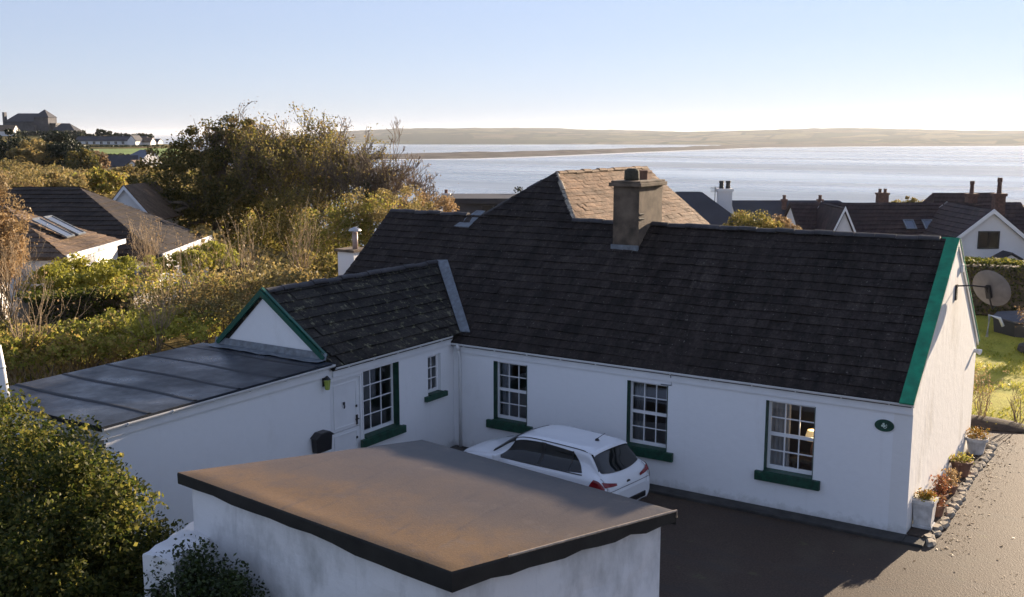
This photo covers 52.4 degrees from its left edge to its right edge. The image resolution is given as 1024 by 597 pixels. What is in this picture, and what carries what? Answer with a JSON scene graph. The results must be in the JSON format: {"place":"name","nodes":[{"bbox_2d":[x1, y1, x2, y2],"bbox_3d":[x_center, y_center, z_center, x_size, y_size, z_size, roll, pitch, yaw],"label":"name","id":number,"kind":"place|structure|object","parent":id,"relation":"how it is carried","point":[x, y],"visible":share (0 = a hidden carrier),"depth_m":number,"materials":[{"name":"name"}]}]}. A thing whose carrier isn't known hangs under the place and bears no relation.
{"place":"outdoors","nodes":[
{"label":"outdoors","id":0,"kind":"place"},
{"bbox_2d":[89,148,179,156],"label":"green field","id":1,"kind":"structure","parent":0,"point":[130,151],"depth_m":287.04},
{"bbox_2d":[1,135,1021,594],"bbox_3d":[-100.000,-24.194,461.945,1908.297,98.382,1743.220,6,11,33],"label":"ground","id":2,"kind":"structure","parent":0,"point":[177,341],"depth_m":33.41,"materials":[{"name":"plant"}]},
{"bbox_2d":[0,345,14,496],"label":"white pole","id":3,"kind":"object","parent":2,"relation":"on","point":[3,378],"visible":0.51,"depth_m":18.46,"materials":[{"name":"plastic"}]},
{"bbox_2d":[0,267,20,318],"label":"garden wall","id":4,"kind":"structure","parent":2,"relation":"on","point":[11,287],"depth_m":39.41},
{"bbox_2d":[0,238,28,317],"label":"withered shrub","id":5,"kind":"object","parent":2,"relation":"on","point":[20,264],"visible":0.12,"depth_m":36.07,"materials":[{"name":"brown plant"}]},
{"bbox_2d":[0,170,33,330],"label":"withered shrub","id":6,"kind":"object","parent":2,"relation":"on","point":[5,218],"visible":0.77,"depth_m":34.13,"materials":[{"name":"orange plant"}]},
{"bbox_2d":[0,128,34,161],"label":"evergreen tree","id":7,"kind":"object","parent":2,"relation":"on","point":[6,146],"visible":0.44,"depth_m":158.59,"materials":[{"name":"green plant"}]},
{"bbox_2d":[0,156,40,186],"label":"withered shrub","id":8,"kind":"object","parent":2,"relation":"on","point":[15,173],"visible":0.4,"depth_m":52.18,"materials":[{"name":"brown plant"}]},
{"bbox_2d":[0,221,50,302],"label":"twiggy bush","id":9,"kind":"object","parent":2,"relation":"on","point":[4,279],"visible":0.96,"depth_m":32.95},
{"bbox_2d":[0,138,62,169],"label":"distant bush","id":10,"kind":"object","parent":2,"relation":"on","point":[27,153],"visible":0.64,"depth_m":149.02,"materials":[{"name":"green plant"}]},
{"bbox_2d":[2,109,60,132],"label":"turreted house","id":11,"kind":"structure","parent":2,"relation":"on","point":[44,120],"depth_m":414.04,"materials":[{"name":"grey stone"}]},
{"bbox_2d":[0,248,99,361],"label":"dry stems","id":12,"kind":"object","parent":2,"relation":"on","point":[19,327],"visible":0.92,"depth_m":23.96,"materials":[{"name":"plant"}]},
{"bbox_2d":[16,129,86,135],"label":"hedge","id":13,"kind":"object","parent":2,"relation":"on","point":[37,132],"visible":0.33,"depth_m":390.88,"materials":[{"name":"green plant"}]},
{"bbox_2d":[21,166,91,190],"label":"distant bush","id":14,"kind":"object","parent":2,"relation":"on","point":[79,180],"visible":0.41,"depth_m":88.83,"materials":[{"name":"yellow plant"}]},
{"bbox_2d":[0,323,114,381],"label":"bramble bush","id":15,"kind":"object","parent":2,"relation":"on","point":[10,342],"visible":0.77,"depth_m":23.67,"materials":[{"name":"green plant"}]},
{"bbox_2d":[35,130,81,157],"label":"evergreen tree","id":16,"kind":"object","parent":2,"relation":"on","point":[57,136],"visible":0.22,"depth_m":168.73,"materials":[{"name":"green plant"}]},
{"bbox_2d":[0,205,125,290],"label":"white walled bungalow","id":17,"kind":"object","parent":2,"relation":"on","point":[66,239],"visible":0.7,"depth_m":42.26,"materials":[{"name":"beige tile"}]},
{"bbox_2d":[42,138,92,170],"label":"evergreen tree","id":18,"kind":"object","parent":2,"relation":"on","point":[57,150],"visible":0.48,"depth_m":148.28,"materials":[{"name":"green plant"}]},
{"bbox_2d":[53,123,81,131],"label":"dark roofed villa","id":19,"kind":"object","parent":2,"relation":"on","point":[64,126],"visible":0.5,"depth_m":397.88,"materials":[{"name":"grey stone"}]},
{"bbox_2d":[15,285,134,336],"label":"dark hedge","id":20,"kind":"object","parent":2,"relation":"on","point":[93,307],"visible":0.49,"depth_m":31.87,"materials":[{"name":"green plant"}]},
{"bbox_2d":[64,148,102,172],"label":"distant bush","id":21,"kind":"object","parent":2,"relation":"on","point":[85,158],"visible":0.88,"depth_m":138.97,"materials":[{"name":"green plant"}]},
{"bbox_2d":[17,251,165,301],"bbox_3d":[-14.747,-0.304,36.315,3.672,2.744,4.826,6,11,33],"label":"bright hedge","id":22,"kind":"object","parent":2,"relation":"on","point":[102,272],"visible":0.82,"depth_m":35.17,"materials":[{"name":"green plant"}]},
{"bbox_2d":[13,313,171,371],"bbox_3d":[-10.304,1.454,24.994,3.918,2.006,3.338,6,11,33],"label":"bramble bush","id":23,"kind":"object","parent":2,"relation":"on","point":[104,354],"visible":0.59,"depth_m":24.38,"materials":[{"name":"green plant"}]},
{"bbox_2d":[0,383,187,596],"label":"shrub","id":24,"kind":"object","parent":2,"relation":"on","point":[61,537],"visible":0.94,"depth_m":14.81,"materials":[{"name":"green plant"}]},
{"bbox_2d":[48,132,154,138],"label":"hedge","id":25,"kind":"object","parent":2,"relation":"on","point":[75,136],"visible":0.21,"depth_m":378.92,"materials":[{"name":"green plant"}]},
{"bbox_2d":[92,149,111,169],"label":"distant bush","id":26,"kind":"object","parent":2,"relation":"on","point":[103,160],"visible":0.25,"depth_m":160.03,"materials":[{"name":"orange plant"}]},
{"bbox_2d":[83,166,128,193],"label":"distant bush","id":27,"kind":"object","parent":2,"relation":"on","point":[97,180],"visible":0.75,"depth_m":94.44,"materials":[{"name":"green plant"}]},
{"bbox_2d":[0,186,212,298],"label":"black roofed bungalow","id":28,"kind":"object","parent":2,"relation":"on","point":[81,207],"visible":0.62,"depth_m":48.85,"materials":[{"name":"tile"}]},
{"bbox_2d":[0,162,222,263],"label":"bracken cover","id":29,"kind":"object","parent":2,"relation":"on","point":[202,228],"visible":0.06,"depth_m":109.31,"materials":[{"name":"plant"}]},
{"bbox_2d":[76,136,147,144],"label":"long white terrace","id":30,"kind":"structure","parent":2,"relation":"on","point":[117,140],"depth_m":345.54,"materials":[{"name":"paint"}]},
{"bbox_2d":[0,306,229,385],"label":"dry grass cover","id":31,"kind":"object","parent":2,"relation":"on","point":[80,365],"visible":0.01,"depth_m":24.21,"materials":[{"name":"plant"}]},
{"bbox_2d":[0,301,240,384],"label":"bramble cover","id":32,"kind":"object","parent":2,"relation":"on","point":[126,355],"visible":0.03,"depth_m":27.72,"materials":[{"name":"green plant"}]},
{"bbox_2d":[105,155,137,168],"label":"grey bungalow","id":33,"kind":"object","parent":2,"relation":"on","point":[120,161],"visible":0.23,"depth_m":193.16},
{"bbox_2d":[103,164,148,180],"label":"distant bush","id":34,"kind":"object","parent":2,"relation":"on","point":[127,170],"visible":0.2,"depth_m":109.75,"materials":[{"name":"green plant"}]},
{"bbox_2d":[55,303,220,357],"bbox_3d":[-9.165,1.188,25.956,3.879,2.071,3.449,6,11,33],"label":"bramble bush","id":35,"kind":"object","parent":2,"relation":"on","point":[137,330],"visible":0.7,"depth_m":25.51,"materials":[{"name":"green plant"}]},
{"bbox_2d":[122,213,167,265],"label":"twiggy bush","id":36,"kind":"object","parent":2,"relation":"on","point":[146,243],"visible":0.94,"depth_m":44.92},
{"bbox_2d":[103,265,187,353],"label":"dry stems","id":37,"kind":"object","parent":2,"relation":"on","point":[158,349],"visible":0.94,"depth_m":25.00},
{"bbox_2d":[112,181,183,223],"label":"white gabled house","id":38,"kind":"structure","parent":2,"relation":"on","point":[145,197],"depth_m":64.62,"materials":[{"name":"beige tile"}]},
{"bbox_2d":[127,227,169,288],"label":"dry stems","id":39,"kind":"object","parent":2,"relation":"on","point":[161,278],"visible":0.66,"depth_m":35.78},
{"bbox_2d":[0,141,303,244],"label":"hillside scrub","id":40,"kind":"object","parent":2,"relation":"on","point":[251,211],"visible":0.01,"depth_m":119.67,"materials":[{"name":"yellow plant"}]},
{"bbox_2d":[93,267,238,331],"bbox_3d":[-10.978,0.088,33.212,4.412,1.974,3.711,-3,9,-17],"label":"bramble bush","id":41,"kind":"object","parent":2,"relation":"on","point":[122,284],"visible":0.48,"depth_m":32.80,"materials":[{"name":"green plant"}]},
{"bbox_2d":[122,281,265,348],"bbox_3d":[-8.246,0.672,28.252,4.456,2.256,3.666,6,11,33],"label":"bramble bush","id":42,"kind":"object","parent":2,"relation":"on","point":[220,306],"visible":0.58,"depth_m":27.48,"materials":[{"name":"green plant"}]},
{"bbox_2d":[156,240,240,301],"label":"bright hedge","id":43,"kind":"object","parent":2,"relation":"on","point":[216,246],"visible":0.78,"depth_m":41.21,"materials":[{"name":"green plant"}]},
{"bbox_2d":[164,225,239,326],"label":"dry stems","id":44,"kind":"object","parent":2,"relation":"on","point":[187,278],"visible":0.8,"depth_m":29.04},
{"bbox_2d":[125,114,303,243],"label":"dense tree","id":45,"kind":"object","parent":2,"relation":"on","point":[217,196],"visible":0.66,"depth_m":68.12,"materials":[{"name":"green plant"}]},
{"bbox_2d":[184,96,295,237],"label":"russet topped tree","id":46,"kind":"object","parent":2,"relation":"on","point":[210,135],"visible":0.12,"depth_m":69.01,"materials":[{"name":"green plant"}]},
{"bbox_2d":[195,195,285,302],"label":"dry stems","id":47,"kind":"object","parent":2,"relation":"on","point":[240,259],"visible":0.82,"depth_m":30.89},
{"bbox_2d":[218,223,291,266],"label":"bush","id":48,"kind":"object","parent":2,"relation":"on","point":[231,240],"visible":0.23,"depth_m":64.23,"materials":[{"name":"green plant"}]},
{"bbox_2d":[184,258,331,330],"bbox_3d":[-7.007,0.271,29.068,4.193,2.788,2.955,-2,9,-11],"label":"bramble bush","id":49,"kind":"object","parent":2,"relation":"on","point":[288,275],"visible":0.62,"depth_m":28.63,"materials":[{"name":"green plant"}]},
{"bbox_2d":[211,101,347,250],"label":"thinning tree","id":50,"kind":"object","parent":2,"relation":"on","point":[278,172],"visible":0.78,"depth_m":66.69,"materials":[{"name":"green plant"}]},
{"bbox_2d":[242,216,337,280],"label":"slope scrub","id":51,"kind":"object","parent":2,"relation":"on","point":[279,259],"visible":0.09,"depth_m":56.12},
{"bbox_2d":[235,181,345,262],"bbox_3d":[-13.401,-4.315,64.348,6.764,6.131,5.984,1,9,6],"label":"bush","id":52,"kind":"object","parent":2,"relation":"on","point":[274,235],"visible":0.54,"depth_m":63.16,"materials":[{"name":"green plant"}]},
{"bbox_2d":[251,113,357,238],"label":"russet topped tree","id":53,"kind":"object","parent":2,"relation":"on","point":[342,125],"visible":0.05,"depth_m":70.13,"materials":[{"name":"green plant"}]},
{"bbox_2d":[261,141,354,261],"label":"bush","id":54,"kind":"object","parent":2,"relation":"on","point":[296,184],"visible":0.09,"depth_m":67.79,"materials":[{"name":"green plant"}]},
{"bbox_2d":[262,182,353,282],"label":"dry stems","id":55,"kind":"object","parent":2,"relation":"on","point":[300,248],"visible":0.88,"depth_m":33.95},
{"bbox_2d":[281,249,337,282],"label":"bush","id":56,"kind":"object","parent":2,"relation":"on","point":[331,268],"visible":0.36,"depth_m":37.46,"materials":[{"name":"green plant"}]},
{"bbox_2d":[286,201,374,274],"bbox_3d":[-10.152,-2.956,58.274,5.300,5.139,5.208,6,11,33],"label":"bush","id":57,"kind":"object","parent":2,"relation":"on","point":[330,242],"visible":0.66,"depth_m":57.49,"materials":[{"name":"green plant"}]},
{"bbox_2d":[275,123,395,253],"bbox_3d":[-11.307,-6.806,65.689,7.690,8.434,7.220,-2,9,-14],"label":"ochre tree","id":58,"kind":"object","parent":2,"relation":"on","point":[309,181],"visible":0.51,"depth_m":65.00,"materials":[{"name":"brown plant"}]},
{"bbox_2d":[319,190,407,247],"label":"bush","id":59,"kind":"object","parent":2,"relation":"on","point":[365,220],"visible":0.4,"depth_m":57.54,"materials":[{"name":"green plant"}]},
{"bbox_2d":[305,139,421,244],"bbox_3d":[-8.623,-6.039,64.199,5.535,7.786,7.009,6,11,33],"label":"ivy clad tree","id":60,"kind":"object","parent":2,"relation":"on","point":[359,175],"visible":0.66,"depth_m":62.93,"materials":[{"name":"green plant"}]},
{"bbox_2d":[342,184,435,237],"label":"bush","id":61,"kind":"object","parent":2,"relation":"on","point":[405,190],"visible":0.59,"depth_m":57.80,"materials":[{"name":"green plant"}]},
{"bbox_2d":[348,118,440,210],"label":"bare tree","id":62,"kind":"object","parent":2,"relation":"on","point":[408,182],"visible":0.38,"depth_m":65.65,"materials":[{"name":"orange plant"}]},
{"bbox_2d":[381,191,458,211],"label":"bush","id":63,"kind":"object","parent":2,"relation":"on","point":[448,206],"visible":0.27,"depth_m":61.84,"materials":[{"name":"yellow plant"}]},
{"bbox_2d":[401,173,458,211],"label":"bare tree","id":64,"kind":"object","parent":2,"relation":"on","point":[430,199],"visible":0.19,"depth_m":69.57,"materials":[{"name":"orange plant"}]},
{"bbox_2d":[450,194,515,213],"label":"flat roofed house","id":65,"kind":"structure","parent":2,"relation":"on","point":[470,203],"depth_m":68.89,"materials":[{"name":"tile"}]},
{"bbox_2d":[0,166,979,577],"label":"cottage","id":66,"kind":"structure","parent":2,"relation":"on","point":[678,344],"depth_m":23.04,"materials":[{"name":"white paint"}]},
{"bbox_2d":[310,430,333,453],"bbox_3d":[-4.007,3.024,21.991,0.210,0.430,0.547,6,11,33],"label":"letterbox","id":67,"kind":"object","parent":66,"relation":"attached to","point":[321,441],"visible":0.99,"depth_m":21.88,"materials":[{"name":"black metal"}]},
{"bbox_2d":[330,374,362,451],"bbox_3d":[-3.646,2.726,22.810,0.152,2.040,1.030,6,11,33],"label":"door","id":68,"kind":"structure","parent":66,"relation":"in","point":[346,393],"depth_m":22.83,"materials":[{"name":"white paint"}]},
{"bbox_2d":[334,227,363,274],"bbox_3d":[-4.905,0.188,32.388,0.790,4.880,0.840,6,11,33],"label":"cowled chimney","id":69,"kind":"object","parent":66,"relation":"part of","point":[347,256],"visible":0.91,"depth_m":31.85,"materials":[{"name":"paint"}]},
{"bbox_2d":[360,362,406,447],"bbox_3d":[-3.027,2.380,23.742,0.330,1.710,1.520,6,11,33],"label":"window","id":70,"kind":"structure","parent":66,"relation":"in","point":[378,433],"depth_m":24.06,"materials":[{"name":"white paint"}]},
{"bbox_2d":[424,354,447,402],"bbox_3d":[-1.914,1.903,25.338,0.260,1.090,0.840,6,11,33],"label":"window","id":71,"kind":"structure","parent":66,"relation":"in","point":[433,392],"depth_m":25.46,"materials":[{"name":"white paint"}]},
{"bbox_2d":[486,361,532,433],"bbox_3d":[-0.009,2.373,25.187,1.300,1.670,0.320,6,11,33],"label":"window","id":72,"kind":"structure","parent":66,"relation":"in","point":[504,422],"depth_m":25.31,"materials":[{"name":"white paint"}]},
{"bbox_2d":[626,380,672,462],"bbox_3d":[3.041,2.701,23.236,1.330,1.695,0.320,6,11,33],"label":"window","id":73,"kind":"structure","parent":66,"relation":"in","point":[644,448],"depth_m":23.32,"materials":[{"name":"white paint"}]},
{"bbox_2d":[754,400,819,490],"bbox_3d":[5.751,2.995,21.503,1.370,1.720,0.320,6,11,33],"label":"window","id":74,"kind":"structure","parent":66,"relation":"in","point":[773,473],"depth_m":21.61,"materials":[{"name":"white paint"}]},
{"bbox_2d":[790,452,811,468],"bbox_3d":[6.422,3.865,21.955,1.000,1.000,0.530,6,11,33],"label":"side table","id":75,"kind":"object","parent":66,"relation":"in","point":[802,458],"visible":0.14,"depth_m":21.94,"materials":[{"name":"brown wood"}]},
{"bbox_2d":[875,419,893,431],"bbox_3d":[7.279,2.485,20.319,0.370,0.240,0.035,6,11,33],"label":"oval plaque","id":76,"kind":"object","parent":66,"relation":"attached to","point":[883,425],"visible":1,"depth_m":20.31,"materials":[{"name":"green paint"}]},
{"bbox_2d":[954,270,1010,308],"bbox_3d":[10.325,-0.215,22.875,1.257,0.885,0.822,2,9,10],"label":"satellite dish","id":77,"kind":"object","parent":66,"relation":"attached to","point":[991,288],"visible":1,"depth_m":22.63,"materials":[{"name":"grey metal"}]},
{"bbox_2d":[675,192,743,225],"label":"slate roofed house","id":78,"kind":"structure","parent":2,"relation":"on","point":[708,209],"depth_m":52.79,"materials":[{"name":"grey tile"}]},
{"bbox_2d":[710,181,733,213],"bbox_3d":[11.352,-3.075,56.722,1.163,6.670,0.720,0,9,0],"label":"white chimney","id":79,"kind":"object","parent":78,"relation":"on","point":[724,198],"visible":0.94,"depth_m":56.09,"materials":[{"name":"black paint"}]},
{"bbox_2d":[722,209,784,227],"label":"olive shrub","id":80,"kind":"object","parent":2,"relation":"on","point":[741,219],"visible":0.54,"depth_m":49.63,"materials":[{"name":"green plant"}]},
{"bbox_2d":[766,214,802,229],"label":"straw shrub","id":81,"kind":"object","parent":2,"relation":"on","point":[786,221],"visible":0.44,"depth_m":51.85,"materials":[{"name":"beige plant"}]},
{"bbox_2d":[732,195,840,226],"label":"dark hipped house","id":82,"kind":"structure","parent":2,"relation":"on","point":[773,207],"depth_m":76.08,"materials":[{"name":"black tile"}]},
{"bbox_2d":[816,201,855,231],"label":"white gabled dormer house","id":83,"kind":"structure","parent":2,"relation":"on","point":[833,217],"depth_m":57.98,"materials":[{"name":"tile"}]},
{"bbox_2d":[783,181,1023,234],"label":"brown roofed house","id":84,"kind":"structure","parent":2,"relation":"on","point":[906,218],"depth_m":61.08,"materials":[{"name":"tile"}]},
{"bbox_2d":[921,178,1023,263],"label":"gable wing","id":85,"kind":"structure","parent":84,"relation":"on","point":[981,232],"depth_m":55.88,"materials":[{"name":"paint"}]},
{"bbox_2d":[977,231,999,248],"bbox_3d":[25.580,-3.142,55.775,1.026,0.950,0.609,5,10,29],"label":"window","id":86,"kind":"structure","parent":85,"relation":"in","point":[986,239],"depth_m":55.78,"materials":[{"name":"black glass"}]},
{"bbox_2d":[875,189,994,202],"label":"red brown house","id":87,"kind":"structure","parent":2,"relation":"on","point":[881,196],"depth_m":81.31,"materials":[{"name":"tile"}]},
{"bbox_2d":[0,0,1023,133],"label":"sky","id":88,"kind":"structure","parent":0,"point":[118,66],"materials":[{"name":"blue"}]},
{"bbox_2d":[130,134,1023,245],"bbox_3d":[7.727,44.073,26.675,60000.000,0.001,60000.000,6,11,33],"label":"sea","id":89,"kind":"structure","parent":0,"point":[859,174],"depth_m":1412.84,"materials":[{"name":"liquid"}]},
{"bbox_2d":[378,146,898,159],"bbox_3d":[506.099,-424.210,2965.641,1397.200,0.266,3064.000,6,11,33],"label":"surf line","id":90,"kind":"object","parent":89,"relation":"on","point":[616,153],"visible":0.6,"depth_m":2324.83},
{"bbox_2d":[351,143,1015,158],"bbox_3d":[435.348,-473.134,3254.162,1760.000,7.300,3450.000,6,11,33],"label":"sand spit","id":91,"kind":"structure","parent":89,"relation":"on","point":[463,155],"depth_m":2618.55,"materials":[{"name":"sand"}]},
{"bbox_2d":[277,128,1023,145],"bbox_3d":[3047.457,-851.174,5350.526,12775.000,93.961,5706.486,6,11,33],"label":"hills","id":92,"kind":"structure","parent":0,"point":[619,137],"depth_m":5045.77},
{"bbox_2d":[639,428,1023,596],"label":"driveway","id":93,"kind":"structure","parent":0,"point":[706,550],"depth_m":19.55,"materials":[{"name":"asphalt"}]},
{"bbox_2d":[142,521,212,596],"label":"wall stub","id":94,"kind":"object","parent":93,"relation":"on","point":[170,542],"depth_m":13.94,"materials":[{"name":"paint"}]},
{"bbox_2d":[137,534,269,596],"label":"ivy bush","id":95,"kind":"object","parent":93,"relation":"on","point":[203,578],"visible":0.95,"depth_m":13.65,"materials":[{"name":"green plant"}]},
{"bbox_2d":[177,440,677,596],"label":"outbuilding","id":96,"kind":"structure","parent":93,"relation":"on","point":[420,518],"depth_m":13.77,"materials":[{"name":"paint"}]},
{"bbox_2d":[464,425,649,499],"bbox_3d":[0.812,3.461,22.523,4.370,1.715,2.307,6,11,33],"label":"parked car","id":97,"kind":"object","parent":93,"relation":"on","point":[607,463],"visible":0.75,"depth_m":21.50,"materials":[{"name":"white paint"}]},
{"bbox_2d":[832,440,1023,592],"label":"fallen leaves","id":98,"kind":"object","parent":93,"relation":"on","point":[973,511],"visible":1,"depth_m":21.51,"materials":[{"name":"orange plant"}]},
{"bbox_2d":[907,443,989,537],"bbox_3d":[9.960,4.142,23.363,0.450,0.010,7.520,6,11,33],"label":"flower bed","id":99,"kind":"object","parent":93,"relation":"on","point":[915,531],"visible":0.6,"depth_m":22.23,"materials":[{"name":"soil"}]},
{"bbox_2d":[912,487,939,529],"bbox_3d":[8.242,4.176,20.711,0.528,0.756,0.488,6,11,33],"label":"square planter","id":100,"kind":"object","parent":99,"relation":"on","point":[924,506],"visible":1,"depth_m":20.62,"materials":[{"name":"white concrete"}]},
{"bbox_2d":[934,492,947,516],"bbox_3d":[8.738,4.227,21.288,0.364,0.474,0.330,3,9,16],"label":"flower pot","id":101,"kind":"object","parent":99,"relation":"on","point":[940,507],"visible":0.62,"depth_m":21.23,"materials":[{"name":"ceramic"}]},
{"bbox_2d":[931,474,952,503],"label":"plant","id":102,"kind":"object","parent":99,"relation":"on","point":[940,486],"visible":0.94,"depth_m":21.97,"materials":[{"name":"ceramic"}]},
{"bbox_2d":[937,467,960,494],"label":"plant","id":103,"kind":"object","parent":99,"relation":"on","point":[952,482],"visible":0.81,"depth_m":22.58,"materials":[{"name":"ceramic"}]},
{"bbox_2d":[949,451,975,476],"bbox_3d":[10.259,3.796,23.841,0.649,0.523,0.730,1,9,4],"label":"flower pot","id":104,"kind":"object","parent":99,"relation":"on","point":[962,464],"visible":0.98,"depth_m":23.70,"materials":[{"name":"ceramic"}]},
{"bbox_2d":[965,426,990,454],"bbox_3d":[11.392,3.470,25.498,0.724,0.646,0.735,6,11,33],"label":"flower pot","id":105,"kind":"object","parent":99,"relation":"on","point":[977,440],"visible":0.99,"depth_m":25.36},
{"bbox_2d":[970,315,1023,427],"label":"lawn","id":106,"kind":"structure","parent":0,"point":[999,399],"depth_m":34.21,"materials":[{"name":"green plant"}]},
{"bbox_2d":[964,256,1023,315],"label":"clipped hedge","id":107,"kind":"object","parent":106,"relation":"on","point":[1010,271],"visible":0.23,"depth_m":44.23,"materials":[{"name":"green plant"}]},
{"bbox_2d":[971,414,1023,432],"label":"low wall","id":108,"kind":"structure","parent":106,"relation":"on","point":[986,422],"depth_m":27.90,"materials":[{"name":"stone"}]},
{"bbox_2d":[973,365,1008,416],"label":"bare shrub","id":109,"kind":"object","parent":108,"relation":"on","point":[979,412],"visible":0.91,"depth_m":28.29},
{"bbox_2d":[992,310,1023,337],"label":"garden tub","id":110,"kind":"object","parent":106,"relation":"on","point":[1012,327],"visible":0.84,"depth_m":40.19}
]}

